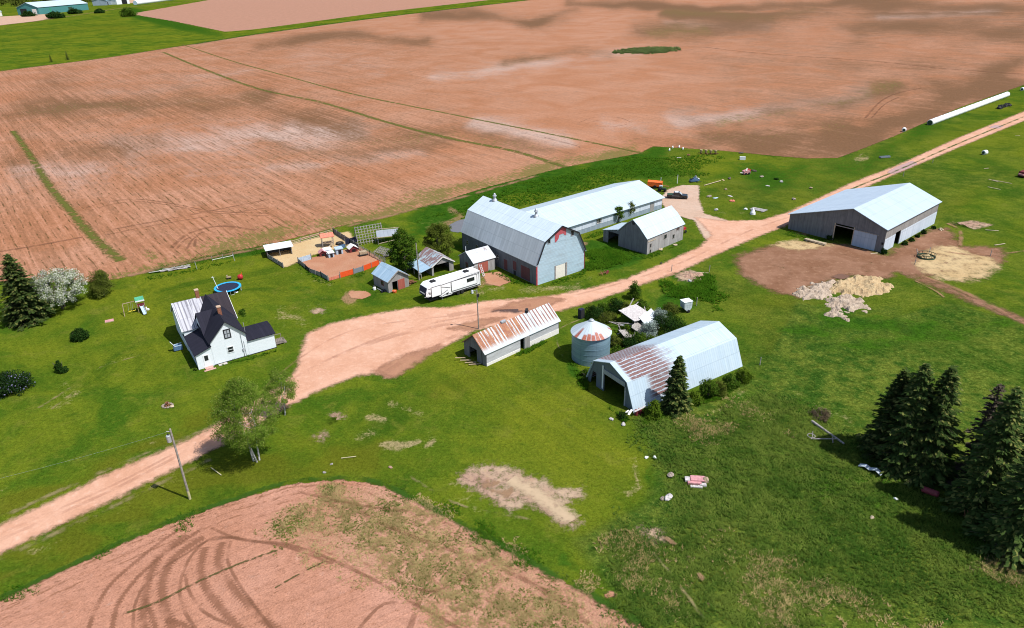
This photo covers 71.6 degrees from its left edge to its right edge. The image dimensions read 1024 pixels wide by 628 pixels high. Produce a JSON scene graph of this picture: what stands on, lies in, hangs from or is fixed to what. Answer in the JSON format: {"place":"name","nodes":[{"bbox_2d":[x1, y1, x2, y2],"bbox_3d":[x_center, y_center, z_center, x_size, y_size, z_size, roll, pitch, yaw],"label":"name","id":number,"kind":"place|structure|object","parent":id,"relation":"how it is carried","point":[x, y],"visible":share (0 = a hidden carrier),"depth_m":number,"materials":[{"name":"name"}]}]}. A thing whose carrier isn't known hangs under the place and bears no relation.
{"place":"outdoors","nodes":[
{"label":"outdoors","id":0,"kind":"place"},
{"bbox_2d":[137,0,483,31],"bbox_3d":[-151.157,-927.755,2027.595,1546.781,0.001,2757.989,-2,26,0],"label":"ploughed field","id":1,"kind":"structure","parent":0,"point":[228,15],"depth_m":1180.88,"materials":[{"name":"soil"}]},
{"bbox_2d":[0,479,643,627],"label":"tilled field","id":2,"kind":"structure","parent":0,"point":[317,597],"depth_m":77.69,"materials":[{"name":"soil"}]},
{"bbox_2d":[87,524,280,627],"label":"tyre tracks","id":3,"kind":"object","parent":2,"relation":"on","point":[161,591],"visible":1,"depth_m":77.26},
{"bbox_2d":[127,548,322,612],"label":"weed line","id":4,"kind":"object","parent":2,"relation":"on","point":[181,589],"visible":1,"depth_m":78.02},
{"bbox_2d":[134,536,328,623],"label":"wheel ruts","id":5,"kind":"structure","parent":2,"relation":"on","point":[210,615],"depth_m":78.78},
{"bbox_2d":[225,533,457,626],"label":"headland furrow","id":6,"kind":"structure","parent":2,"relation":"on","point":[440,617],"depth_m":80.74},
{"bbox_2d":[254,480,615,627],"bbox_3d":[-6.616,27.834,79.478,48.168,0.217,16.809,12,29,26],"label":"sprouting weeds","id":7,"kind":"object","parent":2,"relation":"on","point":[399,553],"visible":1,"depth_m":81.04,"materials":[{"name":"plant"}]},
{"bbox_2d":[128,176,533,275],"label":"headland soil","id":8,"kind":"structure","parent":0,"point":[315,234],"depth_m":178.88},
{"bbox_2d":[376,344,439,376],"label":"damp soil","id":9,"kind":"structure","parent":0,"point":[396,367],"depth_m":119.81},
{"bbox_2d":[450,219,463,231],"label":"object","id":10,"kind":"structure","parent":0,"point":[456,226],"depth_m":182.41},
{"bbox_2d":[447,317,504,330],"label":"damp soil","id":11,"kind":"structure","parent":0,"point":[473,325],"depth_m":132.19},
{"bbox_2d":[0,0,1023,627],"bbox_3d":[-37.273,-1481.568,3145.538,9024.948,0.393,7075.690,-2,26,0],"label":"ground","id":12,"kind":"structure","parent":0,"point":[434,426],"depth_m":114.13,"materials":[{"name":"green plant"}]},
{"bbox_2d":[0,369,35,399],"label":"bush","id":13,"kind":"object","parent":12,"relation":"on","point":[8,382],"visible":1,"depth_m":113.64,"materials":[{"name":"green plant"}]},
{"bbox_2d":[0,14,50,24],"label":"farmyard","id":14,"kind":"structure","parent":12,"relation":"on","point":[5,20],"depth_m":1137.08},
{"bbox_2d":[0,253,56,331],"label":"spruce tree","id":15,"kind":"object","parent":12,"relation":"on","point":[26,308],"visible":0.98,"depth_m":134.91,"materials":[{"name":"green plant"}]},
{"bbox_2d":[0,0,92,5],"bbox_3d":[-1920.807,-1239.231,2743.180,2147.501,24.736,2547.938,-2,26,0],"label":"woodland","id":16,"kind":"object","parent":12,"relation":"on","point":[14,2],"visible":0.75,"depth_m":1733.91,"materials":[{"name":"green plant"}]},
{"bbox_2d":[16,0,88,14],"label":"barn","id":17,"kind":"structure","parent":12,"relation":"on","point":[41,7],"depth_m":1302.72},
{"bbox_2d":[45,10,65,18],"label":"bush","id":18,"kind":"object","parent":12,"relation":"on","point":[53,14],"visible":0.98,"depth_m":1130.76,"materials":[{"name":"green plant"}]},
{"bbox_2d":[27,267,88,308],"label":"blossom tree","id":19,"kind":"object","parent":12,"relation":"on","point":[57,277],"visible":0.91,"depth_m":139.74,"materials":[{"name":"white plant"}]},
{"bbox_2d":[52,360,68,373],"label":"bush","id":20,"kind":"object","parent":12,"relation":"on","point":[58,365],"visible":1,"depth_m":119.22,"materials":[{"name":"green plant"}]},
{"bbox_2d":[68,328,89,341],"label":"bush","id":21,"kind":"object","parent":12,"relation":"on","point":[79,334],"visible":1,"depth_m":129.69,"materials":[{"name":"green plant"}]},
{"bbox_2d":[87,269,115,297],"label":"bush","id":22,"kind":"object","parent":12,"relation":"on","point":[100,283],"visible":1,"depth_m":146.18,"materials":[{"name":"green plant"}]},
{"bbox_2d":[92,0,110,5],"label":"barn","id":23,"kind":"structure","parent":12,"relation":"on","point":[100,2],"depth_m":1578.71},
{"bbox_2d":[119,7,137,16],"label":"bush","id":24,"kind":"object","parent":12,"relation":"on","point":[126,12],"visible":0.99,"depth_m":1129.33,"materials":[{"name":"green plant"}]},
{"bbox_2d":[122,296,146,315],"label":"play set","id":25,"kind":"object","parent":12,"relation":"on","point":[140,305],"visible":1,"depth_m":139.63,"materials":[{"name":"metal"}]},
{"bbox_2d":[133,0,171,4],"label":"silage tube","id":26,"kind":"object","parent":12,"relation":"on","point":[137,2],"visible":0.93,"depth_m":1605.19,"materials":[{"name":"plastic"}]},
{"bbox_2d":[166,428,190,499],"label":"utility pole","id":27,"kind":"object","parent":12,"relation":"on","point":[168,438],"visible":1,"depth_m":87.28,"materials":[{"name":"grey wood"}]},
{"bbox_2d":[170,288,276,371],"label":"farmhouse","id":28,"kind":"object","parent":12,"relation":"on","point":[211,330],"visible":1,"depth_m":123.13,"materials":[{"name":"wood"}]},
{"bbox_2d":[214,281,241,294],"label":"trampoline","id":29,"kind":"object","parent":12,"relation":"on","point":[229,286],"visible":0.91,"depth_m":148.55,"materials":[{"name":"blue"}]},
{"bbox_2d":[204,376,281,461],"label":"birch tree","id":30,"kind":"object","parent":12,"relation":"on","point":[233,413],"visible":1,"depth_m":92.02,"materials":[{"name":"green plant"}]},
{"bbox_2d":[0,243,544,601],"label":"verge grass","id":31,"kind":"structure","parent":12,"relation":"on","point":[444,514],"depth_m":83.36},
{"bbox_2d":[263,241,292,256],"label":"run in shelter","id":32,"kind":"object","parent":12,"relation":"on","point":[279,247],"visible":0.99,"depth_m":167.02,"materials":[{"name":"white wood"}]},
{"bbox_2d":[258,366,298,414],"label":"birch tree","id":33,"kind":"object","parent":12,"relation":"on","point":[285,385],"visible":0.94,"depth_m":104.48,"materials":[{"name":"green plant"}]},
{"bbox_2d":[269,232,351,266],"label":"sand paddock","id":34,"kind":"structure","parent":12,"relation":"on","point":[313,246],"depth_m":169.79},
{"bbox_2d":[3,476,640,624],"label":"field verge","id":35,"kind":"structure","parent":12,"relation":"on","point":[633,617],"depth_m":81.30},
{"bbox_2d":[319,232,333,246],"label":"play tower","id":36,"kind":"structure","parent":12,"relation":"on","point":[326,235],"depth_m":170.04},
{"bbox_2d":[303,248,382,277],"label":"soil paddock","id":37,"kind":"structure","parent":12,"relation":"on","point":[346,260],"depth_m":161.68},
{"bbox_2d":[348,291,370,298],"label":"bare patch","id":38,"kind":"object","parent":12,"relation":"on","point":[359,294],"visible":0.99,"depth_m":145.48,"materials":[{"name":"soil"}]},
{"bbox_2d":[354,222,383,245],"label":"lattice frame","id":39,"kind":"object","parent":12,"relation":"on","point":[364,231],"visible":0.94,"depth_m":172.22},
{"bbox_2d":[372,227,398,244],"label":"lean to roof","id":40,"kind":"object","parent":12,"relation":"on","point":[388,232],"visible":0.67,"depth_m":172.34,"materials":[{"name":"metal"}]},
{"bbox_2d":[371,261,409,292],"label":"garden shed","id":41,"kind":"structure","parent":12,"relation":"on","point":[385,275],"depth_m":146.99,"materials":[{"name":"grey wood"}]},
{"bbox_2d":[386,227,419,272],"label":"broadleaf tree","id":42,"kind":"object","parent":12,"relation":"on","point":[405,243],"visible":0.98,"depth_m":151.49,"materials":[{"name":"green plant"}]},
{"bbox_2d":[408,247,454,278],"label":"open fronted shed","id":43,"kind":"structure","parent":12,"relation":"on","point":[429,259],"depth_m":154.53,"materials":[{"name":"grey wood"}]},
{"bbox_2d":[14,154,863,536],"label":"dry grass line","id":44,"kind":"object","parent":12,"relation":"on","point":[156,484],"visible":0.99,"depth_m":91.41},
{"bbox_2d":[422,223,458,254],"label":"willow tree","id":45,"kind":"object","parent":12,"relation":"on","point":[437,243],"visible":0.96,"depth_m":159.95,"materials":[{"name":"green plant"}]},
{"bbox_2d":[419,264,480,300],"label":"travel trailer","id":46,"kind":"object","parent":12,"relation":"on","point":[457,282],"visible":1,"depth_m":142.53,"materials":[{"name":"plastic"}]},
{"bbox_2d":[458,245,495,273],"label":"lamb shed","id":47,"kind":"structure","parent":12,"relation":"on","point":[484,256],"depth_m":154.22,"materials":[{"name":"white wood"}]},
{"bbox_2d":[145,225,826,424],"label":"wall weeds","id":48,"kind":"object","parent":12,"relation":"on","point":[582,383],"depth_m":148.72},
{"bbox_2d":[484,272,510,285],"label":"bare patch","id":49,"kind":"object","parent":12,"relation":"on","point":[491,278],"visible":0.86,"depth_m":150.83,"materials":[{"name":"soil"}]},
{"bbox_2d":[462,303,560,365],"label":"rusty roofed shed","id":50,"kind":"structure","parent":12,"relation":"on","point":[497,342],"depth_m":121.75,"materials":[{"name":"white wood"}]},
{"bbox_2d":[457,465,582,526],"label":"bare patch","id":51,"kind":"object","parent":12,"relation":"on","point":[471,477],"visible":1,"depth_m":90.56,"materials":[{"name":"soil"}]},
{"bbox_2d":[483,475,576,521],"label":"straw streak","id":52,"kind":"object","parent":51,"relation":"on","point":[559,511],"visible":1,"depth_m":88.90,"materials":[{"name":"plant"}]},
{"bbox_2d":[461,193,585,285],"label":"gambrel barn","id":53,"kind":"structure","parent":12,"relation":"on","point":[535,249],"depth_m":151.43,"materials":[{"name":"metal"}]},
{"bbox_2d":[521,265,529,280],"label":"side door","id":54,"kind":"structure","parent":53,"relation":"in","point":[525,272],"depth_m":149.39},
{"bbox_2d":[555,262,566,278],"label":"barn door","id":55,"kind":"structure","parent":53,"relation":"in","point":[560,270],"depth_m":150.45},
{"bbox_2d":[410,154,729,311],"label":"lush grass","id":56,"kind":"structure","parent":12,"relation":"on","point":[698,290],"depth_m":202.96,"materials":[{"name":"plant"}]},
{"bbox_2d":[571,318,611,366],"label":"grain bin","id":57,"kind":"object","parent":12,"relation":"on","point":[591,337],"visible":0.95,"depth_m":116.58,"materials":[{"name":"metal"}]},
{"bbox_2d":[520,180,664,233],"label":"long barn","id":58,"kind":"structure","parent":12,"relation":"on","point":[587,211],"depth_m":181.85,"materials":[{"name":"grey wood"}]},
{"bbox_2d":[585,305,605,319],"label":"bush","id":59,"kind":"object","parent":12,"relation":"on","point":[593,311],"visible":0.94,"depth_m":132.77,"materials":[{"name":"green plant"}]},
{"bbox_2d":[598,311,617,324],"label":"bush","id":60,"kind":"object","parent":12,"relation":"on","point":[610,317],"visible":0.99,"depth_m":131.34,"materials":[{"name":"green plant"}]},
{"bbox_2d":[607,297,625,313],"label":"bush","id":61,"kind":"object","parent":12,"relation":"on","point":[618,304],"visible":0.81,"depth_m":134.54,"materials":[{"name":"green plant"}]},
{"bbox_2d":[610,335,622,346],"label":"bush","id":62,"kind":"object","parent":12,"relation":"on","point":[614,340],"visible":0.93,"depth_m":122.76,"materials":[{"name":"green plant"}]},
{"bbox_2d":[618,333,641,347],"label":"bush","id":63,"kind":"object","parent":12,"relation":"on","point":[627,342],"visible":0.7,"depth_m":121.63,"materials":[{"name":"green plant"}]},
{"bbox_2d":[611,298,657,337],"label":"collapsed shed","id":64,"kind":"structure","parent":12,"relation":"on","point":[635,312],"depth_m":129.53,"materials":[{"name":"wood"}]},
{"bbox_2d":[626,280,642,298],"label":"spruce tree","id":65,"kind":"object","parent":12,"relation":"on","point":[635,290],"visible":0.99,"depth_m":139.62,"materials":[{"name":"green plant"}]},
{"bbox_2d":[631,330,647,343],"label":"bush","id":66,"kind":"object","parent":12,"relation":"on","point":[642,337],"visible":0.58,"depth_m":122.50,"materials":[{"name":"green plant"}]},
{"bbox_2d":[603,205,684,254],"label":"shed","id":67,"kind":"structure","parent":12,"relation":"on","point":[653,231],"depth_m":164.10,"materials":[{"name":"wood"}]},
{"bbox_2d":[639,320,659,336],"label":"bush","id":68,"kind":"object","parent":12,"relation":"on","point":[647,328],"visible":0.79,"depth_m":124.47,"materials":[{"name":"grey plant"}]},
{"bbox_2d":[642,399,663,419],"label":"bush","id":69,"kind":"object","parent":12,"relation":"on","point":[653,411],"visible":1,"depth_m":102.83,"materials":[{"name":"green plant"}]},
{"bbox_2d":[647,180,668,188],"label":"orange implement","id":70,"kind":"object","parent":12,"relation":"on","point":[654,184],"visible":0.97,"depth_m":208.05,"materials":[{"name":"metal"}]},
{"bbox_2d":[585,321,741,412],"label":"metal machine shed","id":71,"kind":"structure","parent":12,"relation":"on","point":[639,372],"depth_m":111.05,"materials":[{"name":"metal"}]},
{"bbox_2d":[651,311,682,333],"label":"bush","id":72,"kind":"object","parent":12,"relation":"on","point":[667,322],"visible":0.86,"depth_m":125.74,"materials":[{"name":"green plant"}]},
{"bbox_2d":[660,302,680,314],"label":"bush","id":73,"kind":"object","parent":12,"relation":"on","point":[670,307],"visible":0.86,"depth_m":134.09,"materials":[{"name":"green plant"}]},
{"bbox_2d":[659,355,693,418],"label":"spruce tree","id":74,"kind":"object","parent":12,"relation":"on","point":[676,399],"visible":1,"depth_m":103.09,"materials":[{"name":"green plant"}]},
{"bbox_2d":[680,298,692,312],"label":"bin","id":75,"kind":"object","parent":12,"relation":"on","point":[686,304],"visible":1,"depth_m":134.06,"materials":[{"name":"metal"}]},
{"bbox_2d":[662,185,727,238],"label":"gravel yard","id":76,"kind":"structure","parent":12,"relation":"on","point":[689,207],"depth_m":193.38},
{"bbox_2d":[667,191,687,198],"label":"pickup truck","id":77,"kind":"object","parent":76,"relation":"on","point":[677,194],"visible":1,"depth_m":198.26,"materials":[{"name":"black"}]},
{"bbox_2d":[685,475,708,487],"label":"board heap","id":78,"kind":"object","parent":12,"relation":"on","point":[695,481],"visible":1,"depth_m":90.15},
{"bbox_2d":[689,390,704,405],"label":"bush","id":79,"kind":"object","parent":12,"relation":"on","point":[697,398],"visible":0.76,"depth_m":105.82,"materials":[{"name":"green plant"}]},
{"bbox_2d":[699,377,719,395],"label":"bush","id":80,"kind":"object","parent":12,"relation":"on","point":[707,386],"visible":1,"depth_m":106.93,"materials":[{"name":"green plant"}]},
{"bbox_2d":[706,379,728,397],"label":"bush","id":81,"kind":"object","parent":12,"relation":"on","point":[722,386],"visible":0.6,"depth_m":107.81,"materials":[{"name":"green plant"}]},
{"bbox_2d":[722,372,741,391],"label":"bush","id":82,"kind":"object","parent":12,"relation":"on","point":[730,380],"visible":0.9,"depth_m":109.34,"materials":[{"name":"green plant"}]},
{"bbox_2d":[734,367,753,385],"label":"bush","id":83,"kind":"object","parent":12,"relation":"on","point":[744,374],"visible":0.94,"depth_m":111.04,"materials":[{"name":"green plant"}]},
{"bbox_2d":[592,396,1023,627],"bbox_3d":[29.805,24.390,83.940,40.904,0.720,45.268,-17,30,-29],"label":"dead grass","id":84,"kind":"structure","parent":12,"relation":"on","point":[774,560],"depth_m":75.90,"materials":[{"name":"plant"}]},
{"bbox_2d":[597,384,1023,627],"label":"rough grass","id":85,"kind":"structure","parent":12,"relation":"on","point":[799,527],"depth_m":81.32,"materials":[{"name":"plant"}]},
{"bbox_2d":[807,405,831,421],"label":"bush","id":86,"kind":"object","parent":12,"relation":"on","point":[826,413],"visible":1,"depth_m":102.67,"materials":[{"name":"brown plant"}]},
{"bbox_2d":[824,305,849,321],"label":"dung heap","id":87,"kind":"object","parent":12,"relation":"on","point":[834,311],"visible":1,"depth_m":131.54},
{"bbox_2d":[788,183,941,252],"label":"cattle shed","id":88,"kind":"structure","parent":12,"relation":"on","point":[877,218],"depth_m":166.97,"materials":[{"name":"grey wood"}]},
{"bbox_2d":[852,230,876,250],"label":"sliding door","id":89,"kind":"structure","parent":88,"relation":"in","point":[864,240],"depth_m":161.21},
{"bbox_2d":[736,228,1023,323],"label":"muddy yard","id":90,"kind":"structure","parent":12,"relation":"on","point":[781,270],"depth_m":154.27,"materials":[{"name":"soil"}]},
{"bbox_2d":[776,240,833,249],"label":"straw spill","id":91,"kind":"object","parent":90,"relation":"on","point":[792,244],"visible":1,"depth_m":164.36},
{"bbox_2d":[792,279,835,299],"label":"dung heap","id":92,"kind":"object","parent":90,"relation":"on","point":[821,291],"visible":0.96,"depth_m":140.50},
{"bbox_2d":[824,293,870,312],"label":"dung heap","id":93,"kind":"object","parent":90,"relation":"on","point":[849,302],"visible":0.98,"depth_m":135.57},
{"bbox_2d":[829,274,893,296],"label":"straw heap","id":94,"kind":"object","parent":90,"relation":"on","point":[863,286],"visible":0.98,"depth_m":141.76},
{"bbox_2d":[914,246,1000,281],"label":"straw bedding","id":95,"kind":"object","parent":90,"relation":"on","point":[957,269],"visible":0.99,"depth_m":151.85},
{"bbox_2d":[856,367,914,467],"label":"spruce tree","id":96,"kind":"object","parent":12,"relation":"on","point":[896,388],"visible":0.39,"depth_m":91.49,"materials":[{"name":"green plant"}]},
{"bbox_2d":[870,363,936,481],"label":"spruce tree","id":97,"kind":"object","parent":12,"relation":"on","point":[917,394],"visible":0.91,"depth_m":88.67,"materials":[{"name":"green plant"}]},
{"bbox_2d":[892,365,965,491],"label":"spruce tree","id":98,"kind":"object","parent":12,"relation":"on","point":[940,433],"visible":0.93,"depth_m":87.05,"materials":[{"name":"green plant"}]},
{"bbox_2d":[921,486,939,496],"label":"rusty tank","id":99,"kind":"object","parent":12,"relation":"on","point":[930,491],"visible":1,"depth_m":87.12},
{"bbox_2d":[927,92,1009,124],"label":"silage tube","id":100,"kind":"object","parent":12,"relation":"on","point":[935,120],"visible":1,"depth_m":295.80,"materials":[{"name":"plastic"}]},
{"bbox_2d":[959,220,990,228],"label":"bare patch","id":101,"kind":"object","parent":12,"relation":"on","point":[969,224],"visible":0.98,"depth_m":174.21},
{"bbox_2d":[946,384,1006,487],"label":"spruce tree","id":102,"kind":"object","parent":12,"relation":"on","point":[990,409],"visible":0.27,"depth_m":84.39,"materials":[{"name":"green plant"}]},
{"bbox_2d":[938,385,1023,524],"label":"spruce tree","id":103,"kind":"object","parent":12,"relation":"on","point":[994,452],"visible":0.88,"depth_m":80.46,"materials":[{"name":"green plant"}]},
{"bbox_2d":[961,452,1023,570],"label":"spruce tree","id":104,"kind":"object","parent":12,"relation":"on","point":[1005,531],"visible":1,"depth_m":76.93,"materials":[{"name":"green plant"}]},
{"bbox_2d":[1013,415,1023,465],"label":"spruce tree","id":105,"kind":"object","parent":12,"relation":"on","point":[1021,437],"visible":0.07,"depth_m":85.02,"materials":[{"name":"green plant"}]},
{"bbox_2d":[0,0,1023,281],"bbox_3d":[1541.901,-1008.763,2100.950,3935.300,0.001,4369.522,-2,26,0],"label":"ploughed field","id":106,"kind":"structure","parent":0,"point":[134,134],"depth_m":338.36,"materials":[{"name":"soil"}]},
{"bbox_2d":[1,0,641,261],"bbox_3d":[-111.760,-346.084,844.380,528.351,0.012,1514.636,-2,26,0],"label":"grass strips","id":107,"kind":"object","parent":106,"relation":"on","point":[60,199],"depth_m":264.72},
{"bbox_2d":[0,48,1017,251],"bbox_3d":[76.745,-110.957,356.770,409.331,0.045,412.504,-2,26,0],"label":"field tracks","id":108,"kind":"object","parent":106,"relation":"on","point":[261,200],"visible":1,"depth_m":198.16},
{"bbox_2d":[612,46,680,53],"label":"scrub","id":109,"kind":"object","parent":106,"relation":"on","point":[649,50],"visible":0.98,"depth_m":523.21,"materials":[{"name":"green plant"}]},
{"bbox_2d":[0,112,1023,552],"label":"farm road","id":110,"kind":"structure","parent":0,"point":[332,354],"depth_m":127.32,"materials":[{"name":"soil"}]},
{"bbox_2d":[888,161,916,173],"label":"pink puddle","id":111,"kind":"object","parent":110,"relation":"on","point":[900,168],"visible":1,"depth_m":221.93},
{"bbox_2d":[494,297,562,311],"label":"damp soil","id":112,"kind":"structure","parent":0,"point":[529,304],"depth_m":139.49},
{"bbox_2d":[665,223,1003,604],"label":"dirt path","id":113,"kind":"structure","parent":0,"point":[701,576],"depth_m":137.58,"materials":[{"name":"soil"}]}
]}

